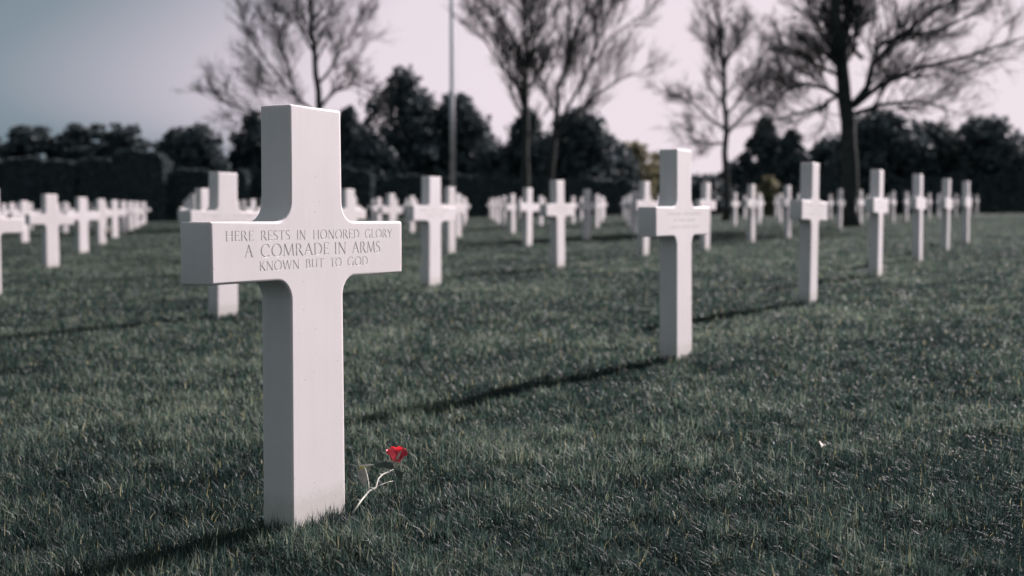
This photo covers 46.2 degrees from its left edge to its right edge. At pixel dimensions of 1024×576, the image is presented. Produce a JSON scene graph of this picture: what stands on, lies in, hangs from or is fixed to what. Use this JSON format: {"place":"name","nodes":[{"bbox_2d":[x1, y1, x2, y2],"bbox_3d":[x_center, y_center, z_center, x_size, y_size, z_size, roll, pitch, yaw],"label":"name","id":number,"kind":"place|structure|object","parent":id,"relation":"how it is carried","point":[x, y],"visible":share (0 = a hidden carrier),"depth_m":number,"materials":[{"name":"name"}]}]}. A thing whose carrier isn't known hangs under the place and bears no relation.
{"place":"outdoors","nodes":[
{"label":"outdoors","id":0,"kind":"place"},
{"bbox_2d":[104,227,112,242],"bbox_3d":[-8.980,-1.181,26.709,0.170,0.367,0.168,2,4,27],"label":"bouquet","id":1,"kind":"object","parent":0,"point":[109,231],"visible":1,"depth_m":26.69,"materials":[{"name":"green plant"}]},
{"bbox_2d":[0,212,1023,575],"bbox_3d":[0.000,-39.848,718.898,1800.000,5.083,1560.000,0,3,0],"label":"ground","id":2,"kind":"structure","parent":0,"point":[122,238],"depth_m":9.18,"materials":[{"name":"green plant"}]},
{"bbox_2d":[1,203,17,217],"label":"headstone cross","id":3,"kind":"object","parent":2,"relation":"on","point":[11,207],"visible":0.44,"depth_m":40.40,"materials":[{"name":"white stone"}]},
{"bbox_2d":[0,216,23,293],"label":"headstone cross","id":4,"kind":"object","parent":2,"relation":"on","point":[11,225],"visible":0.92,"depth_m":11.25,"materials":[{"name":"white stone"}]},
{"bbox_2d":[9,201,36,242],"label":"headstone cross","id":5,"kind":"object","parent":2,"relation":"on","point":[21,213],"visible":0.59,"depth_m":28.86,"materials":[{"name":"white stone"}]},
{"bbox_2d":[0,124,60,200],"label":"evergreen tree","id":6,"kind":"object","parent":2,"relation":"on","point":[24,141],"visible":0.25,"depth_m":71.71,"materials":[{"name":"green plant"}]},
{"bbox_2d":[28,203,38,229],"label":"headstone cross","id":7,"kind":"object","parent":2,"relation":"on","point":[30,207],"visible":0.31,"depth_m":45.12,"materials":[{"name":"white stone"}]},
{"bbox_2d":[0,156,77,221],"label":"clipped hedge","id":8,"kind":"object","parent":2,"relation":"on","point":[17,179],"visible":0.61,"depth_m":64.90,"materials":[{"name":"green plant"}]},
{"bbox_2d":[25,194,73,267],"bbox_3d":[-6.315,-0.719,16.411,0.090,1.120,0.756,1,3,28],"label":"headstone cross","id":9,"kind":"object","parent":2,"relation":"on","point":[49,219],"visible":0.93,"depth_m":16.35,"materials":[{"name":"white stone"}]},
{"bbox_2d":[59,202,74,232],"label":"headstone cross","id":10,"kind":"object","parent":2,"relation":"on","point":[64,208],"visible":0.56,"depth_m":38.62,"materials":[{"name":"white stone"}]},
{"bbox_2d":[45,122,110,161],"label":"evergreen tree","id":11,"kind":"object","parent":2,"relation":"on","point":[74,139],"visible":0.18,"depth_m":72.63,"materials":[{"name":"green plant"}]},
{"bbox_2d":[63,197,98,252],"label":"headstone cross","id":12,"kind":"object","parent":2,"relation":"on","point":[83,216],"visible":0.81,"depth_m":21.58,"materials":[{"name":"white stone"}]},
{"bbox_2d":[87,202,95,226],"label":"headstone cross","id":13,"kind":"object","parent":2,"relation":"on","point":[89,210],"visible":0.29,"depth_m":48.06,"materials":[{"name":"white stone"}]},
{"bbox_2d":[72,156,111,221],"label":"clipped hedge","id":14,"kind":"object","parent":2,"relation":"on","point":[92,175],"visible":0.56,"depth_m":65.29,"materials":[{"name":"green plant"}]},
{"bbox_2d":[89,199,114,243],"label":"headstone cross","id":15,"kind":"object","parent":2,"relation":"on","point":[104,214],"visible":0.73,"depth_m":26.71,"materials":[{"name":"white stone"}]},
{"bbox_2d":[109,200,125,237],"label":"headstone cross","id":16,"kind":"object","parent":2,"relation":"on","point":[114,220],"visible":0.66,"depth_m":31.77,"materials":[{"name":"white stone"}]},
{"bbox_2d":[85,122,158,181],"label":"evergreen tree","id":17,"kind":"object","parent":2,"relation":"on","point":[118,137],"visible":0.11,"depth_m":69.71,"materials":[{"name":"green plant"}]},
{"bbox_2d":[119,201,132,233],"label":"headstone cross","id":18,"kind":"object","parent":2,"relation":"on","point":[123,220],"visible":0.62,"depth_m":36.69,"materials":[{"name":"white stone"}]},
{"bbox_2d":[127,201,138,229],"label":"headstone cross","id":19,"kind":"object","parent":2,"relation":"on","point":[130,217],"visible":0.65,"depth_m":41.53,"materials":[{"name":"white stone"}]},
{"bbox_2d":[133,202,143,227],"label":"headstone cross","id":20,"kind":"object","parent":2,"relation":"on","point":[135,218],"visible":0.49,"depth_m":46.28,"materials":[{"name":"white stone"}]},
{"bbox_2d":[109,149,173,221],"bbox_3d":[-20.122,-5.499,65.391,3.081,4.220,2.058,0,3,0],"label":"clipped hedge","id":21,"kind":"object","parent":2,"relation":"on","point":[145,175],"visible":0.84,"depth_m":64.51,"materials":[{"name":"green plant"}]},
{"bbox_2d":[138,202,146,225],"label":"headstone cross","id":22,"kind":"object","parent":2,"relation":"on","point":[140,215],"visible":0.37,"depth_m":50.95,"materials":[{"name":"white stone"}]},
{"bbox_2d":[152,126,184,161],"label":"evergreen tree","id":23,"kind":"object","parent":2,"relation":"on","point":[170,135],"visible":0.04,"depth_m":74.79,"materials":[{"name":"green plant"}]},
{"bbox_2d":[178,194,194,219],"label":"headstone cross","id":24,"kind":"object","parent":2,"relation":"on","point":[192,201],"visible":0.16,"depth_m":19.11,"materials":[{"name":"white stone"}]},
{"bbox_2d":[178,189,208,223],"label":"headstone cross","id":25,"kind":"object","parent":2,"relation":"on","point":[201,199],"visible":0.17,"depth_m":13.80,"materials":[{"name":"white stone"}]},
{"bbox_2d":[167,122,230,188],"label":"evergreen tree","id":26,"kind":"object","parent":2,"relation":"on","point":[207,155],"visible":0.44,"depth_m":73.59,"materials":[{"name":"green plant"}]},
{"bbox_2d":[168,167,254,220],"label":"clipped hedge","id":27,"kind":"object","parent":2,"relation":"on","point":[186,183],"visible":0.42,"depth_m":65.91,"materials":[{"name":"green plant"}]},
{"bbox_2d":[181,172,258,318],"bbox_3d":[-2.062,-0.262,8.569,0.090,1.120,0.756,2,3,28],"label":"headstone cross","id":28,"kind":"object","parent":2,"relation":"on","point":[222,299],"visible":0.62,"depth_m":8.50,"materials":[{"name":"white stone"}]},
{"bbox_2d":[226,109,260,171],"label":"evergreen tree","id":29,"kind":"object","parent":2,"relation":"on","point":[249,158],"visible":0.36,"depth_m":76.74,"materials":[{"name":"green plant"}]},
{"bbox_2d":[243,199,255,211],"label":"headstone cross","id":30,"kind":"object","parent":2,"relation":"on","point":[252,204],"visible":0.44,"depth_m":37.37,"materials":[{"name":"white stone"}]},
{"bbox_2d":[168,0,399,151],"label":"bare tree","id":31,"kind":"object","parent":2,"relation":"on","point":[313,18],"visible":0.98,"depth_m":57.35,"materials":[{"name":"brown plant"}]},
{"bbox_2d":[180,104,400,539],"bbox_3d":[-0.512,0.122,2.947,0.090,1.120,0.756,2,4,27],"label":"headstone cross","id":32,"kind":"object","parent":2,"relation":"on","point":[300,249],"visible":0.99,"depth_m":2.87,"materials":[{"name":"white stone"}]},
{"bbox_2d":[250,166,375,217],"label":"clipped hedge","id":33,"kind":"object","parent":2,"relation":"on","point":[356,180],"visible":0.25,"depth_m":67.91,"materials":[{"name":"green plant"}]},
{"bbox_2d":[341,189,365,220],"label":"headstone cross","id":34,"kind":"object","parent":2,"relation":"on","point":[351,212],"visible":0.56,"depth_m":16.66,"materials":[{"name":"white stone"}]},
{"bbox_2d":[340,104,368,166],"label":"evergreen tree","id":35,"kind":"object","parent":2,"relation":"on","point":[349,117],"visible":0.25,"depth_m":77.94,"materials":[{"name":"green plant"}]},
{"bbox_2d":[367,199,374,220],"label":"headstone cross","id":36,"kind":"object","parent":2,"relation":"on","point":[372,212],"visible":0.57,"depth_m":50.79,"materials":[{"name":"white stone"}]},
{"bbox_2d":[341,136,412,216],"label":"evergreen tree","id":37,"kind":"object","parent":2,"relation":"on","point":[376,158],"visible":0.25,"depth_m":72.66,"materials":[{"name":"green plant"}]},
{"bbox_2d":[371,198,383,220],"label":"headstone cross","id":38,"kind":"object","parent":2,"relation":"on","point":[376,209],"visible":0.67,"depth_m":37.94,"materials":[{"name":"white stone"}]},
{"bbox_2d":[351,446,407,513],"bbox_3d":[-0.371,0.495,3.147,0.101,0.117,0.341,1,3,19],"label":"rose","id":39,"kind":"object","parent":2,"relation":"on","point":[397,454],"visible":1,"depth_m":3.24,"materials":[{"name":"red plant"}]},
{"bbox_2d":[378,194,401,220],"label":"headstone cross","id":40,"kind":"object","parent":2,"relation":"on","point":[390,210],"visible":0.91,"depth_m":24.74,"materials":[{"name":"white stone"}]},
{"bbox_2d":[343,64,460,186],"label":"evergreen tree","id":41,"kind":"object","parent":2,"relation":"on","point":[415,110],"visible":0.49,"depth_m":76.56,"materials":[{"name":"green plant"}]},
{"bbox_2d":[403,196,414,232],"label":"headstone cross","id":42,"kind":"object","parent":2,"relation":"on","point":[411,224],"visible":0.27,"depth_m":32.80,"materials":[{"name":"white stone"}]},
{"bbox_2d":[405,176,455,287],"bbox_3d":[-0.756,-0.479,11.236,0.090,1.120,0.756,2,3,28],"label":"headstone cross","id":43,"kind":"object","parent":2,"relation":"on","point":[430,213],"visible":0.95,"depth_m":11.16,"materials":[{"name":"white stone"}]},
{"bbox_2d":[374,173,513,217],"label":"clipped hedge","id":44,"kind":"object","parent":2,"relation":"on","point":[478,191],"visible":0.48,"depth_m":70.91,"materials":[{"name":"green plant"}]},
{"bbox_2d":[450,0,455,193],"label":"flagpole","id":45,"kind":"object","parent":2,"relation":"on","point":[452,161],"visible":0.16,"depth_m":61.48,"materials":[{"name":"grey metal"}]},
{"bbox_2d":[442,187,463,253],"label":"headstone cross","id":46,"kind":"object","parent":2,"relation":"on","point":[449,226],"visible":0.56,"depth_m":18.73,"materials":[{"name":"white stone"}]},
{"bbox_2d":[409,91,503,176],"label":"evergreen tree","id":47,"kind":"object","parent":2,"relation":"on","point":[475,136],"visible":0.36,"depth_m":78.10,"materials":[{"name":"green plant"}]},
{"bbox_2d":[455,194,466,236],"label":"headstone cross","id":48,"kind":"object","parent":2,"relation":"on","point":[458,219],"visible":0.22,"depth_m":27.56,"materials":[{"name":"white stone"}]},
{"bbox_2d":[460,196,467,229],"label":"headstone cross","id":49,"kind":"object","parent":2,"relation":"on","point":[462,215],"visible":0.27,"depth_m":35.63,"materials":[{"name":"white stone"}]},
{"bbox_2d":[489,198,495,219],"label":"headstone cross","id":50,"kind":"object","parent":2,"relation":"on","point":[493,211],"visible":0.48,"depth_m":54.03,"materials":[{"name":"white stone"}]},
{"bbox_2d":[466,147,520,205],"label":"evergreen tree","id":51,"kind":"object","parent":2,"relation":"on","point":[489,163],"visible":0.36,"depth_m":75.84,"materials":[{"name":"green plant"}]},
{"bbox_2d":[492,197,499,223],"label":"headstone cross","id":52,"kind":"object","parent":2,"relation":"on","point":[497,210],"visible":0.58,"depth_m":46.21,"materials":[{"name":"white stone"}]},
{"bbox_2d":[497,196,506,226],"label":"headstone cross","id":53,"kind":"object","parent":2,"relation":"on","point":[503,212],"visible":0.73,"depth_m":38.28,"materials":[{"name":"white stone"}]},
{"bbox_2d":[504,194,515,233],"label":"headstone cross","id":54,"kind":"object","parent":2,"relation":"on","point":[510,207],"visible":0.88,"depth_m":30.27,"materials":[{"name":"white stone"}]},
{"bbox_2d":[441,0,582,220],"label":"bare tree","id":55,"kind":"object","parent":2,"relation":"on","point":[522,67],"visible":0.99,"depth_m":51.33,"materials":[{"name":"brown plant"}]},
{"bbox_2d":[499,106,549,177],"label":"evergreen tree","id":56,"kind":"object","parent":2,"relation":"on","point":[514,134],"visible":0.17,"depth_m":77.08,"materials":[{"name":"green plant"}]},
{"bbox_2d":[516,188,538,245],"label":"headstone cross","id":57,"kind":"object","parent":2,"relation":"on","point":[527,207],"visible":0.85,"depth_m":21.22,"materials":[{"name":"white stone"}]},
{"bbox_2d":[538,196,542,224],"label":"headstone cross","id":58,"kind":"object","parent":2,"relation":"on","point":[540,218],"visible":0.43,"depth_m":41.03,"materials":[{"name":"white stone"}]},
{"bbox_2d":[540,180,573,268],"bbox_3d":[0.527,-0.686,13.910,0.090,1.120,0.756,1,4,27],"label":"headstone cross","id":59,"kind":"object","parent":2,"relation":"on","point":[556,209],"visible":0.95,"depth_m":13.83,"materials":[{"name":"white stone"}]},
{"bbox_2d":[513,177,631,215],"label":"clipped hedge","id":60,"kind":"object","parent":2,"relation":"on","point":[614,192],"visible":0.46,"depth_m":71.40,"materials":[{"name":"green plant"}]},
{"bbox_2d":[570,196,576,223],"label":"headstone cross","id":61,"kind":"object","parent":2,"relation":"on","point":[572,201],"visible":0.6,"depth_m":43.75,"materials":[{"name":"white stone"}]},
{"bbox_2d":[513,105,640,200],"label":"evergreen tree","id":62,"kind":"object","parent":2,"relation":"on","point":[585,149],"visible":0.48,"depth_m":74.14,"materials":[{"name":"green plant"}]},
{"bbox_2d":[577,189,595,239],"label":"headstone cross","id":63,"kind":"object","parent":2,"relation":"on","point":[586,206],"visible":0.91,"depth_m":24.19,"materials":[{"name":"white stone"}]},
{"bbox_2d":[518,0,677,217],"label":"bare tree","id":64,"kind":"object","parent":2,"relation":"on","point":[573,50],"visible":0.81,"depth_m":59.22,"materials":[{"name":"brown plant"}]},
{"bbox_2d":[594,194,602,227],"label":"headstone cross","id":65,"kind":"object","parent":2,"relation":"on","point":[596,211],"visible":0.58,"depth_m":35.74,"materials":[{"name":"white stone"}]},
{"bbox_2d":[599,196,605,221],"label":"headstone cross","id":66,"kind":"object","parent":2,"relation":"on","point":[601,209],"visible":0.58,"depth_m":46.43,"materials":[{"name":"white stone"}]},
{"bbox_2d":[595,141,641,198],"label":"evergreen tree","id":67,"kind":"object","parent":2,"relation":"on","point":[635,177],"visible":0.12,"depth_m":76.59,"materials":[{"name":"green plant"}]},
{"bbox_2d":[624,194,630,225],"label":"headstone cross","id":68,"kind":"object","parent":2,"relation":"on","point":[628,211],"visible":0.5,"depth_m":38.42,"materials":[{"name":"white stone"}]},
{"bbox_2d":[626,191,637,234],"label":"headstone cross","id":69,"kind":"object","parent":2,"relation":"on","point":[634,197],"visible":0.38,"depth_m":27.63,"materials":[{"name":"white stone"}]},
{"bbox_2d":[625,139,659,201],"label":"pale shrub","id":70,"kind":"object","parent":2,"relation":"on","point":[637,151],"visible":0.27,"depth_m":79.05,"materials":[{"name":"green plant"}]},
{"bbox_2d":[631,181,656,255],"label":"headstone cross","id":71,"kind":"object","parent":2,"relation":"on","point":[644,201],"visible":0.62,"depth_m":16.76,"materials":[{"name":"white stone"}]},
{"bbox_2d":[642,150,659,201],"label":"pale shrub","id":72,"kind":"object","parent":2,"relation":"on","point":[656,155],"visible":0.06,"depth_m":82.16,"materials":[{"name":"green plant"}]},
{"bbox_2d":[638,149,708,360],"bbox_3d":[0.794,-0.107,5.822,0.090,1.120,0.756,1,4,28],"label":"headstone cross","id":73,"kind":"object","parent":2,"relation":"on","point":[674,221],"visible":0.96,"depth_m":5.74,"materials":[{"name":"white stone"}]},
{"bbox_2d":[656,172,741,212],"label":"clipped hedge","id":74,"kind":"object","parent":2,"relation":"on","point":[717,191],"visible":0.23,"depth_m":80.23,"materials":[{"name":"green plant"}]},
{"bbox_2d":[695,182,715,249],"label":"headstone cross","id":75,"kind":"object","parent":2,"relation":"on","point":[705,200],"visible":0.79,"depth_m":18.50,"materials":[{"name":"white stone"}]},
{"bbox_2d":[636,0,811,220],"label":"bare tree","id":76,"kind":"object","parent":2,"relation":"on","point":[719,33],"visible":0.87,"depth_m":46.34,"materials":[{"name":"brown plant"}]},
{"bbox_2d":[729,192,739,225],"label":"headstone cross","id":77,"kind":"object","parent":2,"relation":"on","point":[734,203],"visible":0.91,"depth_m":35.70,"materials":[{"name":"white stone"}]},
{"bbox_2d":[714,159,755,193],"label":"evergreen tree","id":78,"kind":"object","parent":2,"relation":"on","point":[736,174],"visible":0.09,"depth_m":86.42,"materials":[{"name":"green plant"}]},
{"bbox_2d":[743,184,758,242],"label":"headstone cross","id":79,"kind":"object","parent":2,"relation":"on","point":[750,203],"visible":0.94,"depth_m":21.32,"materials":[{"name":"white stone"}]},
{"bbox_2d":[731,114,783,212],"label":"evergreen tree","id":80,"kind":"object","parent":2,"relation":"on","point":[759,169],"visible":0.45,"depth_m":74.98,"materials":[{"name":"green plant"}]},
{"bbox_2d":[756,193,762,223],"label":"headstone cross","id":81,"kind":"object","parent":2,"relation":"on","point":[758,215],"visible":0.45,"depth_m":38.37,"materials":[{"name":"white stone"}]},
{"bbox_2d":[755,175,783,214],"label":"pale shrub","id":82,"kind":"object","parent":2,"relation":"on","point":[770,191],"visible":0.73,"depth_m":65.48,"materials":[{"name":"green plant"}]},
{"bbox_2d":[776,193,781,222],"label":"headstone cross","id":83,"kind":"object","parent":2,"relation":"on","point":[779,208],"visible":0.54,"depth_m":40.99,"materials":[{"name":"white stone"}]},
{"bbox_2d":[780,185,790,237],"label":"headstone cross","id":84,"kind":"object","parent":2,"relation":"on","point":[785,202],"visible":0.73,"depth_m":23.30,"materials":[{"name":"white stone"}]},
{"bbox_2d":[768,126,810,212],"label":"evergreen tree","id":85,"kind":"object","parent":2,"relation":"on","point":[791,157],"visible":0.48,"depth_m":72.98,"materials":[{"name":"green plant"}]},
{"bbox_2d":[789,162,827,304],"bbox_3d":[2.160,-0.347,8.736,0.090,1.120,0.756,2,3,28],"label":"headstone cross","id":86,"kind":"object","parent":2,"relation":"on","point":[808,209],"visible":0.96,"depth_m":8.65,"materials":[{"name":"white stone"}]},
{"bbox_2d":[806,136,839,197],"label":"evergreen tree","id":87,"kind":"object","parent":2,"relation":"on","point":[820,158],"visible":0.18,"depth_m":75.44,"materials":[{"name":"green plant"}]},
{"bbox_2d":[827,195,832,218],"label":"headstone cross","id":88,"kind":"object","parent":2,"relation":"on","point":[830,202],"visible":0.87,"depth_m":48.80,"materials":[{"name":"white stone"}]},
{"bbox_2d":[835,189,844,228],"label":"headstone cross","id":89,"kind":"object","parent":2,"relation":"on","point":[839,202],"visible":0.96,"depth_m":30.20,"materials":[{"name":"white stone"}]},
{"bbox_2d":[855,190,863,224],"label":"headstone cross","id":90,"kind":"object","parent":2,"relation":"on","point":[859,202],"visible":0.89,"depth_m":32.83,"materials":[{"name":"white stone"}]},
{"bbox_2d":[708,0,1023,226],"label":"bare tree","id":91,"kind":"object","parent":2,"relation":"on","point":[838,49],"visible":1,"depth_m":32.41,"materials":[{"name":"brown plant"}]},
{"bbox_2d":[795,174,941,213],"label":"clipped hedge","id":92,"kind":"object","parent":2,"relation":"on","point":[831,185],"visible":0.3,"depth_m":67.91,"materials":[{"name":"green plant"}]},
{"bbox_2d":[864,170,887,276],"bbox_3d":[3.515,-0.576,11.584,0.090,1.120,0.756,2,3,27],"label":"headstone cross","id":93,"kind":"object","parent":2,"relation":"on","point":[876,205],"visible":0.98,"depth_m":11.49,"materials":[{"name":"white stone"}]},
{"bbox_2d":[824,106,942,212],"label":"evergreen tree","id":94,"kind":"object","parent":2,"relation":"on","point":[886,146],"visible":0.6,"depth_m":68.12,"materials":[{"name":"green plant"}]},
{"bbox_2d":[889,191,895,222],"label":"headstone cross","id":95,"kind":"object","parent":2,"relation":"on","point":[892,202],"visible":0.91,"depth_m":38.09,"materials":[{"name":"white stone"}]},
{"bbox_2d":[903,192,908,220],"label":"headstone cross","id":96,"kind":"object","parent":2,"relation":"on","point":[905,201],"visible":0.85,"depth_m":40.68,"materials":[{"name":"white stone"}]},
{"bbox_2d":[908,174,925,260],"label":"headstone cross","id":97,"kind":"object","parent":2,"relation":"on","point":[917,203],"visible":0.96,"depth_m":14.15,"materials":[{"name":"white stone"}]},
{"bbox_2d":[926,193,931,218],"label":"headstone cross","id":98,"kind":"object","parent":2,"relation":"on","point":[928,201],"visible":0.94,"depth_m":45.80,"materials":[{"name":"white stone"}]},
{"bbox_2d":[894,118,988,177],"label":"evergreen tree","id":99,"kind":"object","parent":2,"relation":"on","point":[931,128],"visible":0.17,"depth_m":70.29,"materials":[{"name":"green plant"}]},
{"bbox_2d":[939,179,952,250],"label":"headstone cross","id":100,"kind":"object","parent":2,"relation":"on","point":[945,203],"visible":0.98,"depth_m":16.58,"materials":[{"name":"white stone"}]},
{"bbox_2d":[954,194,957,216],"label":"headstone cross","id":101,"kind":"object","parent":2,"relation":"on","point":[955,205],"visible":0.94,"depth_m":53.36,"materials":[{"name":"white stone"}]},
{"bbox_2d":[960,181,971,242],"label":"headstone cross","id":102,"kind":"object","parent":2,"relation":"on","point":[965,202],"visible":0.98,"depth_m":19.28,"materials":[{"name":"white stone"}]},
{"bbox_2d":[931,112,1023,212],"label":"evergreen tree","id":103,"kind":"object","parent":2,"relation":"on","point":[1000,148],"visible":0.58,"depth_m":69.15,"materials":[{"name":"green plant"}]},
{"bbox_2d":[939,172,1023,212],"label":"clipped hedge","id":104,"kind":"object","parent":2,"relation":"on","point":[1006,205],"visible":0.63,"depth_m":68.42,"materials":[{"name":"green plant"}]},
{"bbox_2d":[0,0,1023,175],"label":"sky","id":105,"kind":"structure","parent":0,"point":[63,62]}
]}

